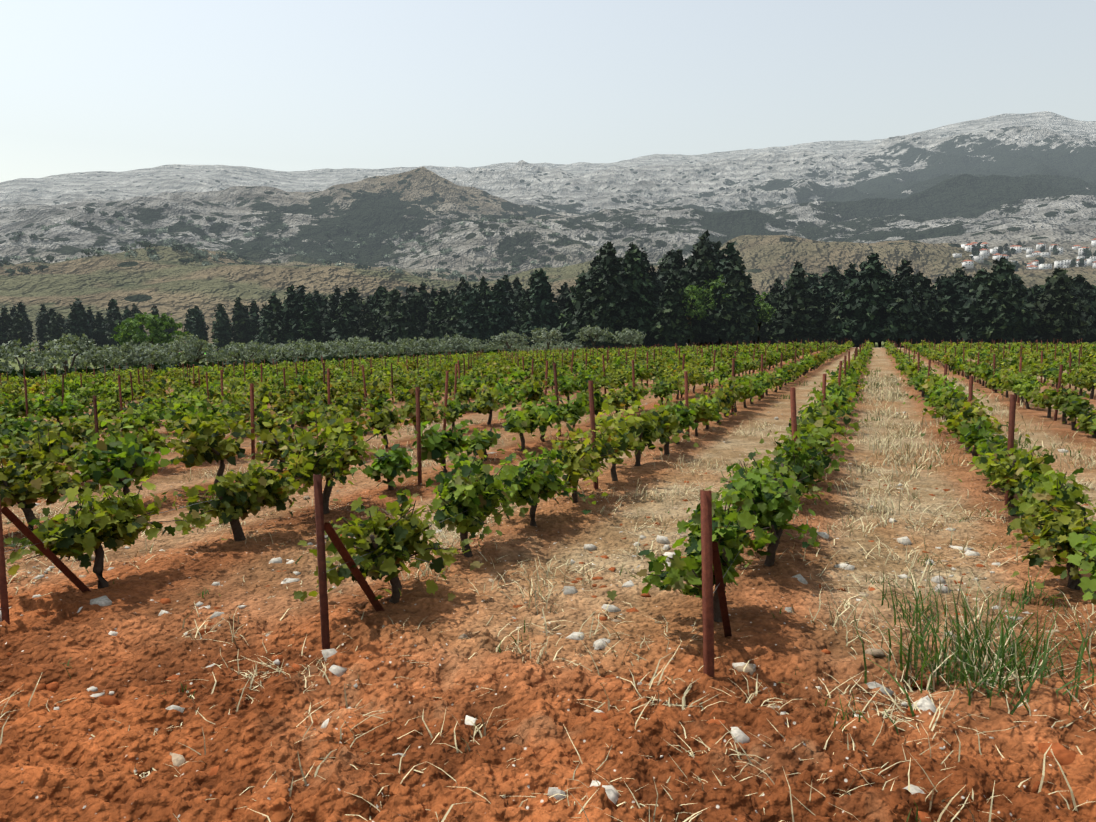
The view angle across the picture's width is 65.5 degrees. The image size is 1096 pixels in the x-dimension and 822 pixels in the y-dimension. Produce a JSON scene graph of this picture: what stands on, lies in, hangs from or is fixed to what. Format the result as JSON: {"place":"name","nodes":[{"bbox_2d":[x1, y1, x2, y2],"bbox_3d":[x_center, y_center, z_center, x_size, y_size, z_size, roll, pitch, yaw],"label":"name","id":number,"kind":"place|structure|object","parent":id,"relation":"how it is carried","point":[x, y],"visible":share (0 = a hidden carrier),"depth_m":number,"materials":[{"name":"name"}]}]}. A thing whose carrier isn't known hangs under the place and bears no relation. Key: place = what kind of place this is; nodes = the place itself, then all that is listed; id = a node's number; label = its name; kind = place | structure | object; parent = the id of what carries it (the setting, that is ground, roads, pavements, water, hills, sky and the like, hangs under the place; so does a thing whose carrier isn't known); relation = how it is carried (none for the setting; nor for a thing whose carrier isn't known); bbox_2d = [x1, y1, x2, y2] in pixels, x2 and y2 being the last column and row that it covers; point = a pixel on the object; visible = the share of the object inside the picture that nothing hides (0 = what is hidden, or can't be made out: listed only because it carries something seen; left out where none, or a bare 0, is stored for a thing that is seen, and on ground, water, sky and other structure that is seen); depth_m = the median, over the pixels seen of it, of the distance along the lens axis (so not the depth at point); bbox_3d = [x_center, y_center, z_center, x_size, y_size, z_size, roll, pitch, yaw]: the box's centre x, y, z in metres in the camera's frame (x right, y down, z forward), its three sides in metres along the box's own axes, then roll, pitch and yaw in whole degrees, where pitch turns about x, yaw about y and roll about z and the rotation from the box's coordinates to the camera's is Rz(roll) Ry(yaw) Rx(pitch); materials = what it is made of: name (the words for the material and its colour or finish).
{"place":"outdoors","nodes":[
{"label":"outdoors","id":0,"kind":"place"},
{"bbox_2d":[0,111,1095,821],"bbox_3d":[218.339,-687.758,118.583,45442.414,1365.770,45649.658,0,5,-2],"label":"terrain","id":1,"kind":"structure","parent":0,"point":[928,203],"depth_m":5.35,"materials":[{"name":"soil"}]},
{"bbox_2d":[0,349,515,378],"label":"hedge foliage","id":2,"kind":"object","parent":1,"relation":"on","point":[33,373],"visible":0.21,"depth_m":62.91,"materials":[{"name":"green plant"}]},
{"bbox_2d":[0,208,583,281],"bbox_3d":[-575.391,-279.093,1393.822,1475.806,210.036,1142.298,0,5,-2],"label":"field tree crowns","id":3,"kind":"object","parent":1,"relation":"on","point":[192,249],"visible":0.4,"depth_m":1595.42,"materials":[{"name":"green plant"}]},
{"bbox_2d":[0,324,645,371],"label":"olive trees","id":4,"kind":"object","parent":1,"relation":"on","point":[144,351],"visible":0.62,"depth_m":78.05,"materials":[{"name":"green plant"}]},
{"bbox_2d":[109,274,776,344],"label":"broadleaf trees","id":5,"kind":"object","parent":1,"relation":"on","point":[129,330],"visible":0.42,"depth_m":138.22,"materials":[{"name":"green plant"}]},
{"bbox_2d":[0,338,1081,676],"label":"trellis posts","id":6,"kind":"object","parent":1,"relation":"on","point":[710,560],"visible":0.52,"depth_m":5.18,"materials":[{"name":"brown wood"}]},
{"bbox_2d":[0,403,1081,804],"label":"pebbles","id":7,"kind":"object","parent":1,"relation":"on","point":[924,703],"visible":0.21,"depth_m":4.57,"materials":[{"name":"white stone"}]},
{"bbox_2d":[4,211,1082,372],"bbox_3d":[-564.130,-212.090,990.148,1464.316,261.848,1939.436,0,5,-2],"label":"tree trunks","id":8,"kind":"object","parent":1,"relation":"on","point":[197,360],"visible":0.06,"depth_m":134.88,"materials":[{"name":"brown plant"}]},
{"bbox_2d":[0,230,1095,357],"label":"conifer trees","id":9,"kind":"object","parent":1,"relation":"on","point":[631,292],"visible":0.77,"depth_m":170.48,"materials":[{"name":"green plant"}]},
{"bbox_2d":[0,371,1095,821],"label":"dry straw","id":10,"kind":"object","parent":1,"relation":"on","point":[886,445],"visible":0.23,"depth_m":4.71,"materials":[{"name":"beige plant"}]},
{"bbox_2d":[0,356,1095,492],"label":"vine leaves","id":11,"kind":"object","parent":1,"relation":"on","point":[205,429],"visible":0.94,"depth_m":12.73,"materials":[{"name":"green plant"}]},
{"bbox_2d":[0,340,1095,401],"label":"vine leaves","id":12,"kind":"object","parent":1,"relation":"on","point":[1047,368],"visible":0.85,"depth_m":37.77,"materials":[{"name":"green plant"}]},
{"bbox_2d":[0,361,1095,621],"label":"grapevine leaves","id":13,"kind":"object","parent":1,"relation":"on","point":[239,535],"visible":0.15,"depth_m":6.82,"materials":[{"name":"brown plant"}]},
{"bbox_2d":[6,472,1093,821],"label":"soil clods","id":14,"kind":"object","parent":1,"relation":"on","point":[1062,754],"visible":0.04,"depth_m":3.91,"materials":[{"name":"brown soil"}]},
{"bbox_2d":[23,367,1095,821],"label":"grass tufts","id":15,"kind":"object","parent":1,"relation":"on","point":[999,653],"visible":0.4,"depth_m":3.98,"materials":[{"name":"green plant"}]},
{"bbox_2d":[953,240,1095,268],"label":"house walls","id":16,"kind":"structure","parent":1,"relation":"on","point":[984,254],"depth_m":1162.37,"materials":[{"name":"white paint"}]},
{"bbox_2d":[954,238,1095,266],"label":"house roofs","id":17,"kind":"structure","parent":16,"relation":"on","point":[1023,247],"depth_m":1190.42,"materials":[{"name":"grey"}]},
{"bbox_2d":[956,244,1095,267],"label":"house windows","id":18,"kind":"structure","parent":16,"relation":"in","point":[1034,255],"depth_m":1190.77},
{"bbox_2d":[970,241,1095,270],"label":"village trees","id":19,"kind":"object","parent":1,"relation":"on","point":[1087,253],"visible":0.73,"depth_m":1199.94,"materials":[{"name":"green plant"}]},
{"bbox_2d":[0,0,1095,182],"label":"sky","id":20,"kind":"structure","parent":0,"point":[86,85],"materials":[{"name":"white"}]}
]}

